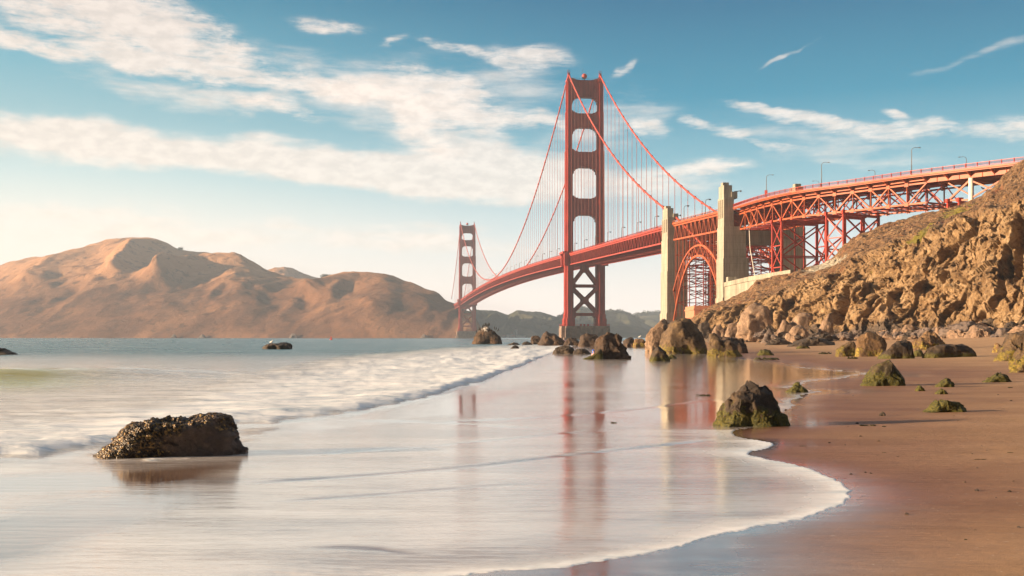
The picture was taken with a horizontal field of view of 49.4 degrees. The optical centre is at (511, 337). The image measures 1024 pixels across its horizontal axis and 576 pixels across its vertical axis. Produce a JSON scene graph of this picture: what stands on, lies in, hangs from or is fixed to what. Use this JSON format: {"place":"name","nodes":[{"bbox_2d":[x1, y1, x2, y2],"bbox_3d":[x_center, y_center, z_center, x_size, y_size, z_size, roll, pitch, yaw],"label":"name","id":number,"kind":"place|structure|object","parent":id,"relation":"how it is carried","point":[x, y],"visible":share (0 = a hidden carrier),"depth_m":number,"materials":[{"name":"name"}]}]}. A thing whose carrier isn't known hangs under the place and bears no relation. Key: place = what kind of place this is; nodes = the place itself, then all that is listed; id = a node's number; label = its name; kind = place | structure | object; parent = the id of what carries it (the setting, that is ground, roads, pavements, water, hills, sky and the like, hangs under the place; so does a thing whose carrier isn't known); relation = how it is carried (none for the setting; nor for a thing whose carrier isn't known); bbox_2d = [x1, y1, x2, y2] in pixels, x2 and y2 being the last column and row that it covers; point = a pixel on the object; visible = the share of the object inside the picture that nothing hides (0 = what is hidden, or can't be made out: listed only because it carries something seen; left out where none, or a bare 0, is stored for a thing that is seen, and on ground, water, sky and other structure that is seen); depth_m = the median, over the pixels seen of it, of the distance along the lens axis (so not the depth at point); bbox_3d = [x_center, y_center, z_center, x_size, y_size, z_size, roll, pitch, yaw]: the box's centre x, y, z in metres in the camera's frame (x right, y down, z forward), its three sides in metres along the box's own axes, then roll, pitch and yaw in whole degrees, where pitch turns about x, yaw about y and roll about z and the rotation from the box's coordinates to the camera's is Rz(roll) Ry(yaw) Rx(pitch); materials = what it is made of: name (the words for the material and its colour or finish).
{"place":"outdoors","nodes":[
{"label":"outdoors","id":0,"kind":"place"},
{"bbox_2d":[0,237,480,337],"bbox_3d":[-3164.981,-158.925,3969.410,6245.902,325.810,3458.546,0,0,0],"label":"hills","id":1,"kind":"structure","parent":0,"point":[138,287],"depth_m":2705.15,"materials":[{"name":"brown soil"}]},
{"bbox_2d":[289,333,297,337],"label":"shore rock","id":2,"kind":"object","parent":1,"relation":"on","point":[292,335],"visible":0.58,"depth_m":2372.93,"materials":[{"name":"grey stone"}]},
{"bbox_2d":[268,267,315,278],"bbox_3d":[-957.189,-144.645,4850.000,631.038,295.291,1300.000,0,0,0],"label":"hills","id":3,"kind":"structure","parent":0,"point":[289,272],"depth_m":4575.83,"materials":[{"name":"soil"}]},
{"bbox_2d":[0,338,866,575],"bbox_3d":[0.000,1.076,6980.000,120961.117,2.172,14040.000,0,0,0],"label":"water","id":4,"kind":"structure","parent":0,"point":[413,456],"depth_m":17.78,"materials":[{"name":"white liquid"}]},
{"bbox_2d":[0,348,18,354],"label":"rock","id":5,"kind":"object","parent":4,"relation":"in","point":[4,351],"visible":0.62,"depth_m":126.26,"materials":[{"name":"brown stone"}]},
{"bbox_2d":[93,412,248,458],"bbox_3d":[-5.849,1.795,18.943,2.689,1.002,1.058,0,0,-18],"label":"rock","id":6,"kind":"object","parent":4,"relation":"in","point":[211,434],"visible":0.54,"depth_m":18.68,"materials":[{"name":"brown stone"}]},
{"bbox_2d":[262,342,292,348],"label":"rock","id":7,"kind":"object","parent":4,"relation":"in","point":[283,345],"visible":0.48,"depth_m":184.40,"materials":[{"name":"grey stone"}]},
{"bbox_2d":[451,68,1022,339],"bbox_3d":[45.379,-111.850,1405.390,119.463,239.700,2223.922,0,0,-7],"label":"suspension bridge","id":8,"kind":"structure","parent":4,"relation":"in","point":[728,235],"depth_m":598.33,"materials":[{"name":"orange paint"}]},
{"bbox_2d":[911,147,920,174],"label":"street lamp","id":9,"kind":"object","parent":8,"relation":"on","point":[911,158],"visible":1,"depth_m":393.09,"materials":[{"name":"grey metal"}]},
{"bbox_2d":[472,326,501,343],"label":"sea stack","id":10,"kind":"object","parent":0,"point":[486,335],"visible":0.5,"depth_m":320.03,"materials":[{"name":"brown stone"}]},
{"bbox_2d":[0,0,1023,316],"label":"sky","id":11,"kind":"structure","parent":0,"point":[314,138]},
{"bbox_2d":[469,309,555,337],"bbox_3d":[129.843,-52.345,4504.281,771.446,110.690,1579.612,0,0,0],"label":"hills","id":12,"kind":"structure","parent":0,"point":[526,324],"depth_m":3962.72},
{"bbox_2d":[541,310,651,337],"bbox_3d":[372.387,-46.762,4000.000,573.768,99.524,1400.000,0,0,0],"label":"hills","id":13,"kind":"structure","parent":0,"point":[624,325],"depth_m":3568.33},
{"bbox_2d":[556,306,644,322],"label":"trees","id":14,"kind":"object","parent":13,"relation":"on","point":[609,311],"visible":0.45,"depth_m":3772.34,"materials":[{"name":"green plant"}]},
{"bbox_2d":[639,314,659,327],"bbox_3d":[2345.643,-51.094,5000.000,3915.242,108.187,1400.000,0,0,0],"label":"hills","id":15,"kind":"structure","parent":0,"point":[652,320],"depth_m":4564.99,"materials":[{"name":"grey"}]},
{"bbox_2d":[633,310,660,316],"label":"trees","id":16,"kind":"object","parent":15,"relation":"on","point":[643,313],"visible":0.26,"depth_m":4771.82,"materials":[{"name":"green plant"}]},
{"bbox_2d":[466,337,1023,575],"bbox_3d":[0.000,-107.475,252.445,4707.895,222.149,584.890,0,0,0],"label":"beach","id":17,"kind":"structure","parent":0,"point":[869,527],"depth_m":15.58,"materials":[{"name":"brown sand"}]},
{"bbox_2d":[530,336,539,343],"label":"rock","id":18,"kind":"object","parent":17,"relation":"on","point":[535,339],"visible":0.4,"depth_m":312.17,"materials":[{"name":"brown stone"}]},
{"bbox_2d":[538,331,564,345],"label":"rock","id":19,"kind":"object","parent":17,"relation":"on","point":[549,339],"visible":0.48,"depth_m":261.66,"materials":[{"name":"brown stone"}]},
{"bbox_2d":[553,345,574,353],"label":"rock","id":20,"kind":"object","parent":17,"relation":"on","point":[564,349],"visible":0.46,"depth_m":133.41,"materials":[{"name":"brown stone"}]},
{"bbox_2d":[563,338,578,345],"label":"rock","id":21,"kind":"object","parent":17,"relation":"on","point":[571,342],"visible":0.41,"depth_m":251.41,"materials":[{"name":"brown stone"}]},
{"bbox_2d":[573,348,590,353],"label":"rock","id":22,"kind":"object","parent":17,"relation":"on","point":[581,351],"visible":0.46,"depth_m":132.27,"materials":[{"name":"brown stone"}]},
{"bbox_2d":[578,333,598,345],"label":"rock","id":23,"kind":"object","parent":17,"relation":"on","point":[586,339],"visible":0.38,"depth_m":242.46,"materials":[{"name":"brown stone"}]},
{"bbox_2d":[583,349,602,358],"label":"boulder","id":24,"kind":"object","parent":17,"relation":"on","point":[598,354],"visible":0.47,"depth_m":100.81,"materials":[{"name":"green stone"}]},
{"bbox_2d":[594,332,630,358],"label":"boulder","id":25,"kind":"object","parent":17,"relation":"on","point":[611,345],"visible":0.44,"depth_m":101.81,"materials":[{"name":"brown stone"}]},
{"bbox_2d":[623,337,633,346],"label":"boulder","id":26,"kind":"object","parent":17,"relation":"on","point":[628,342],"visible":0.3,"depth_m":242.63,"materials":[{"name":"brown stone"}]},
{"bbox_2d":[633,338,645,346],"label":"boulder","id":27,"kind":"object","parent":17,"relation":"on","point":[639,342],"visible":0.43,"depth_m":237.62,"materials":[{"name":"brown stone"}]},
{"bbox_2d":[644,319,669,352],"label":"boulder","id":28,"kind":"object","parent":17,"relation":"on","point":[653,338],"visible":0.47,"depth_m":142.35,"materials":[{"name":"brown stone"}]},
{"bbox_2d":[649,346,669,360],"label":"boulder","id":29,"kind":"object","parent":17,"relation":"on","point":[658,353],"visible":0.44,"depth_m":91.90,"materials":[{"name":"brown stone"}]},
{"bbox_2d":[659,318,706,353],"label":"boulder","id":30,"kind":"object","parent":17,"relation":"on","point":[682,336],"visible":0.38,"depth_m":136.94,"materials":[{"name":"brown stone"}]},
{"bbox_2d":[707,333,742,356],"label":"boulder","id":31,"kind":"object","parent":17,"relation":"on","point":[718,346],"visible":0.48,"depth_m":114.82,"materials":[{"name":"brown stone"}]},
{"bbox_2d":[721,336,747,353],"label":"boulder","id":32,"kind":"object","parent":17,"relation":"on","point":[741,345],"visible":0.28,"depth_m":136.95,"materials":[{"name":"brown stone"}]},
{"bbox_2d":[713,380,790,426],"bbox_3d":[5.379,1.748,25.290,1.923,1.508,1.197,0,0,0],"label":"boulder","id":33,"kind":"object","parent":17,"relation":"on","point":[749,403],"visible":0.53,"depth_m":24.97,"materials":[{"name":"brown stone"}]},
{"bbox_2d":[753,330,765,339],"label":"rubble stone","id":34,"kind":"object","parent":17,"relation":"on","point":[759,335],"visible":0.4,"depth_m":290.24,"materials":[{"name":"stone"}]},
{"bbox_2d":[757,349,773,355],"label":"boulder","id":35,"kind":"object","parent":17,"relation":"on","point":[763,352],"visible":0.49,"depth_m":120.68,"materials":[{"name":"green stone"}]},
{"bbox_2d":[753,357,778,359],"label":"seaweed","id":36,"kind":"object","parent":17,"relation":"on","point":[759,358],"visible":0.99,"depth_m":97.44,"materials":[{"name":"plant"}]},
{"bbox_2d":[761,328,773,342],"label":"boulder","id":37,"kind":"object","parent":17,"relation":"on","point":[767,335],"visible":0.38,"depth_m":283.72,"materials":[{"name":"stone"}]},
{"bbox_2d":[765,338,791,344],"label":"outcrop","id":38,"kind":"object","parent":17,"relation":"on","point":[778,341],"visible":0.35,"depth_m":234.04,"materials":[{"name":"stone"}]},
{"bbox_2d":[775,320,792,338],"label":"boulder","id":39,"kind":"object","parent":17,"relation":"on","point":[785,327],"visible":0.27,"depth_m":285.74,"materials":[{"name":"beige stone"}]},
{"bbox_2d":[785,382,807,392],"bbox_3d":[10.387,1.885,40.608,0.841,0.508,0.553,0,0,0],"label":"boulder","id":40,"kind":"object","parent":17,"relation":"on","point":[796,387],"visible":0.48,"depth_m":40.44,"materials":[{"name":"green stone"}]},
{"bbox_2d":[785,325,809,342],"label":"boulder","id":41,"kind":"object","parent":17,"relation":"on","point":[802,331],"visible":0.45,"depth_m":267.81,"materials":[{"name":"beige stone"}]},
{"bbox_2d":[794,335,802,339],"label":"rubble stone","id":42,"kind":"object","parent":17,"relation":"on","point":[798,337],"visible":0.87,"depth_m":265.87,"materials":[{"name":"brown stone"}]},
{"bbox_2d":[790,312,812,330],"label":"boulder","id":43,"kind":"object","parent":17,"relation":"on","point":[802,318],"visible":0.23,"depth_m":286.24,"materials":[{"name":"brown stone"}]},
{"bbox_2d":[796,342,809,348],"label":"boulder","id":44,"kind":"object","parent":17,"relation":"on","point":[801,345],"visible":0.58,"depth_m":171.32,"materials":[{"name":"stone"}]},
{"bbox_2d":[787,336,834,346],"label":"outcrop","id":45,"kind":"object","parent":17,"relation":"on","point":[813,341],"visible":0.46,"depth_m":199.53,"materials":[{"name":"stone"}]},
{"bbox_2d":[807,333,820,337],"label":"rubble stone","id":46,"kind":"object","parent":17,"relation":"on","point":[813,334],"visible":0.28,"depth_m":259.46,"materials":[{"name":"grey stone"}]},
{"bbox_2d":[817,333,832,340],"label":"rubble stone","id":47,"kind":"object","parent":17,"relation":"on","point":[827,336],"visible":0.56,"depth_m":252.72,"materials":[{"name":"stone"}]},
{"bbox_2d":[833,334,839,339],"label":"rubble stone","id":48,"kind":"object","parent":17,"relation":"on","point":[835,336],"visible":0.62,"depth_m":253.41,"materials":[{"name":"stone"}]},
{"bbox_2d":[835,341,855,356],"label":"boulder","id":49,"kind":"object","parent":17,"relation":"on","point":[847,349],"visible":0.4,"depth_m":108.48,"materials":[{"name":"brown stone"}]},
{"bbox_2d":[839,332,855,340],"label":"rubble stone","id":50,"kind":"object","parent":17,"relation":"on","point":[849,336],"visible":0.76,"depth_m":245.16,"materials":[{"name":"stone"}]},
{"bbox_2d":[855,332,886,356],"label":"boulder","id":51,"kind":"object","parent":17,"relation":"on","point":[869,344],"visible":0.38,"depth_m":106.45,"materials":[{"name":"brown stone"}]},
{"bbox_2d":[860,359,905,385],"bbox_3d":[15.319,1.701,45.965,2.088,1.589,1.151,0,0,0],"label":"boulder","id":52,"kind":"object","parent":17,"relation":"on","point":[886,373],"visible":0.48,"depth_m":45.61,"materials":[{"name":"green stone"}]},
{"bbox_2d":[882,334,892,339],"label":"rubble stone","id":53,"kind":"object","parent":17,"relation":"on","point":[887,336],"visible":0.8,"depth_m":228.28,"materials":[{"name":"brown stone"}]},
{"bbox_2d":[877,340,914,358],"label":"boulder","id":54,"kind":"object","parent":17,"relation":"on","point":[902,349],"visible":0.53,"depth_m":94.97,"materials":[{"name":"brown stone"}]},
{"bbox_2d":[891,331,903,339],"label":"boulder","id":55,"kind":"object","parent":17,"relation":"on","point":[898,333],"visible":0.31,"depth_m":228.12,"materials":[{"name":"stone"}]},
{"bbox_2d":[902,334,910,339],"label":"rubble stone","id":56,"kind":"object","parent":17,"relation":"on","point":[905,336],"visible":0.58,"depth_m":218.06,"materials":[{"name":"stone"}]},
{"bbox_2d":[901,324,917,332],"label":"boulder","id":57,"kind":"object","parent":17,"relation":"on","point":[908,327],"visible":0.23,"depth_m":231.80,"materials":[{"name":"beige stone"}]},
{"bbox_2d":[908,335,917,339],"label":"rubble stone","id":58,"kind":"object","parent":17,"relation":"on","point":[912,337],"visible":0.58,"depth_m":215.35,"materials":[{"name":"brown stone"}]},
{"bbox_2d":[913,349,922,356],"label":"boulder","id":59,"kind":"object","parent":17,"relation":"on","point":[918,353],"visible":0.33,"depth_m":100.37,"materials":[{"name":"stone"}]},
{"bbox_2d":[915,385,924,390],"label":"boulder","id":60,"kind":"object","parent":17,"relation":"on","point":[919,388],"visible":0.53,"depth_m":40.72,"materials":[{"name":"green stone"}]},
{"bbox_2d":[917,327,932,337],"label":"rubble stone","id":61,"kind":"object","parent":17,"relation":"on","point":[923,330],"visible":0.39,"depth_m":217.15,"materials":[{"name":"grey stone"}]},
{"bbox_2d":[912,331,944,350],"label":"boulder","id":62,"kind":"object","parent":17,"relation":"on","point":[926,340],"visible":0.48,"depth_m":129.08,"materials":[{"name":"brown stone"}]},
{"bbox_2d":[932,327,944,334],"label":"rubble stone","id":63,"kind":"object","parent":17,"relation":"on","point":[936,330],"visible":0.14,"depth_m":215.04,"materials":[{"name":"beige stone"}]},
{"bbox_2d":[935,388,947,393],"bbox_3d":[14.849,1.913,38.462,0.473,0.294,0.335,0,0,0],"label":"boulder","id":64,"kind":"object","parent":17,"relation":"on","point":[941,391],"visible":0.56,"depth_m":38.34,"materials":[{"name":"green stone"}]},
{"bbox_2d":[922,399,966,412],"bbox_3d":[11.324,1.889,29.219,1.300,0.514,0.568,0,0,0],"label":"boulder","id":65,"kind":"object","parent":17,"relation":"on","point":[938,406],"visible":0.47,"depth_m":29.03,"materials":[{"name":"green stone"}]},
{"bbox_2d":[935,378,954,386],"bbox_3d":[17.101,1.875,43.938,0.839,0.539,0.584,0,0,0],"label":"boulder","id":66,"kind":"object","parent":17,"relation":"on","point":[946,382],"visible":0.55,"depth_m":43.81,"materials":[{"name":"green stone"}]},
{"bbox_2d":[938,323,956,336],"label":"rubble stone","id":67,"kind":"object","parent":17,"relation":"on","point":[943,331],"visible":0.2,"depth_m":205.81,"materials":[{"name":"beige stone"}]},
{"bbox_2d":[922,344,976,357],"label":"boulder","id":68,"kind":"object","parent":17,"relation":"on","point":[948,350],"visible":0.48,"depth_m":94.97,"materials":[{"name":"brown stone"}]},
{"bbox_2d":[946,329,964,338],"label":"rubble stone","id":69,"kind":"object","parent":17,"relation":"on","point":[953,332],"visible":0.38,"depth_m":200.45,"materials":[{"name":"beige stone"}]},
{"bbox_2d":[949,329,962,338],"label":"rubble stone","id":70,"kind":"object","parent":17,"relation":"on","point":[952,337],"visible":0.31,"depth_m":199.85,"materials":[{"name":"beige stone"}]},
{"bbox_2d":[953,321,977,331],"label":"rubble stone","id":71,"kind":"object","parent":17,"relation":"on","point":[964,325],"visible":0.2,"depth_m":201.25,"materials":[{"name":"beige stone"}]},
{"bbox_2d":[964,325,991,337],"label":"boulder","id":72,"kind":"object","parent":17,"relation":"on","point":[969,333],"visible":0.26,"depth_m":195.79,"materials":[{"name":"beige stone"}]},
{"bbox_2d":[970,328,991,337],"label":"rubble stone","id":73,"kind":"object","parent":17,"relation":"on","point":[979,333],"visible":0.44,"depth_m":191.75,"materials":[{"name":"beige stone"}]},
{"bbox_2d":[976,322,988,326],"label":"rubble stone","id":74,"kind":"object","parent":17,"relation":"on","point":[981,323],"visible":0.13,"depth_m":215.10,"materials":[{"name":"brown stone"}]},
{"bbox_2d":[992,343,1000,352],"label":"boulder","id":75,"kind":"object","parent":17,"relation":"on","point":[995,347],"visible":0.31,"depth_m":106.76,"materials":[{"name":"brown stone"}]},
{"bbox_2d":[982,372,1011,382],"bbox_3d":[20.796,1.816,47.825,1.478,0.627,0.656,0,0,0],"label":"boulder","id":76,"kind":"object","parent":17,"relation":"on","point":[998,377],"visible":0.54,"depth_m":47.60,"materials":[{"name":"green stone"}]},
{"bbox_2d":[995,328,1008,336],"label":"boulder","id":77,"kind":"object","parent":17,"relation":"on","point":[1000,331],"visible":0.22,"depth_m":185.49,"materials":[{"name":"grey stone"}]},
{"bbox_2d":[993,330,1023,360],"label":"boulder","id":78,"kind":"object","parent":17,"relation":"on","point":[1011,344],"visible":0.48,"depth_m":80.56,"materials":[{"name":"brown stone"}]},
{"bbox_2d":[1004,321,1017,330],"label":"rubble stone","id":79,"kind":"object","parent":17,"relation":"on","point":[1009,325],"visible":0.45,"depth_m":203.83,"materials":[{"name":"grey stone"}]},
{"bbox_2d":[1007,325,1023,333],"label":"rubble stone","id":80,"kind":"object","parent":17,"relation":"on","point":[1018,328],"visible":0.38,"depth_m":180.11,"materials":[{"name":"beige stone"}]},
{"bbox_2d":[1008,347,1023,372],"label":"boulder","id":81,"kind":"object","parent":17,"relation":"on","point":[1016,363],"visible":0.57,"depth_m":59.43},
{"bbox_2d":[689,160,1023,341],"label":"hillside","id":82,"kind":"structure","parent":0,"point":[957,264],"depth_m":263.70,"materials":[{"name":"brown stone"}]},
{"bbox_2d":[684,306,708,317],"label":"brick fort","id":83,"kind":"structure","parent":82,"relation":"on","point":[691,311],"depth_m":504.83,"materials":[{"name":"orange brick"}]},
{"bbox_2d":[698,322,711,338],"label":"boulder","id":84,"kind":"object","parent":82,"relation":"on","point":[703,327],"visible":0.66,"depth_m":384.19,"materials":[{"name":"stone"}]},
{"bbox_2d":[712,324,725,338],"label":"boulder","id":85,"kind":"object","parent":82,"relation":"on","point":[719,331],"visible":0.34,"depth_m":358.56,"materials":[{"name":"beige stone"}]},
{"bbox_2d":[725,322,736,337],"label":"boulder","id":86,"kind":"object","parent":82,"relation":"on","point":[731,330],"visible":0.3,"depth_m":335.22,"materials":[{"name":"beige stone"}]},
{"bbox_2d":[735,303,772,341],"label":"boulder","id":87,"kind":"object","parent":82,"relation":"on","point":[755,318],"visible":0.62,"depth_m":317.43,"materials":[{"name":"brown stone"}]},
{"bbox_2d":[724,270,793,300],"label":"retaining wall","id":88,"kind":"structure","parent":82,"relation":"on","point":[734,286],"depth_m":481.54,"materials":[{"name":"concrete"}]},
{"bbox_2d":[818,313,833,334],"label":"boulder","id":89,"kind":"object","parent":82,"relation":"on","point":[826,326],"visible":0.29,"depth_m":269.15,"materials":[{"name":"brown stone"}]},
{"bbox_2d":[982,318,994,327],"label":"rubble stone","id":90,"kind":"object","parent":82,"relation":"on","point":[988,321],"visible":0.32,"depth_m":215.60,"materials":[{"name":"brown stone"}]}
]}

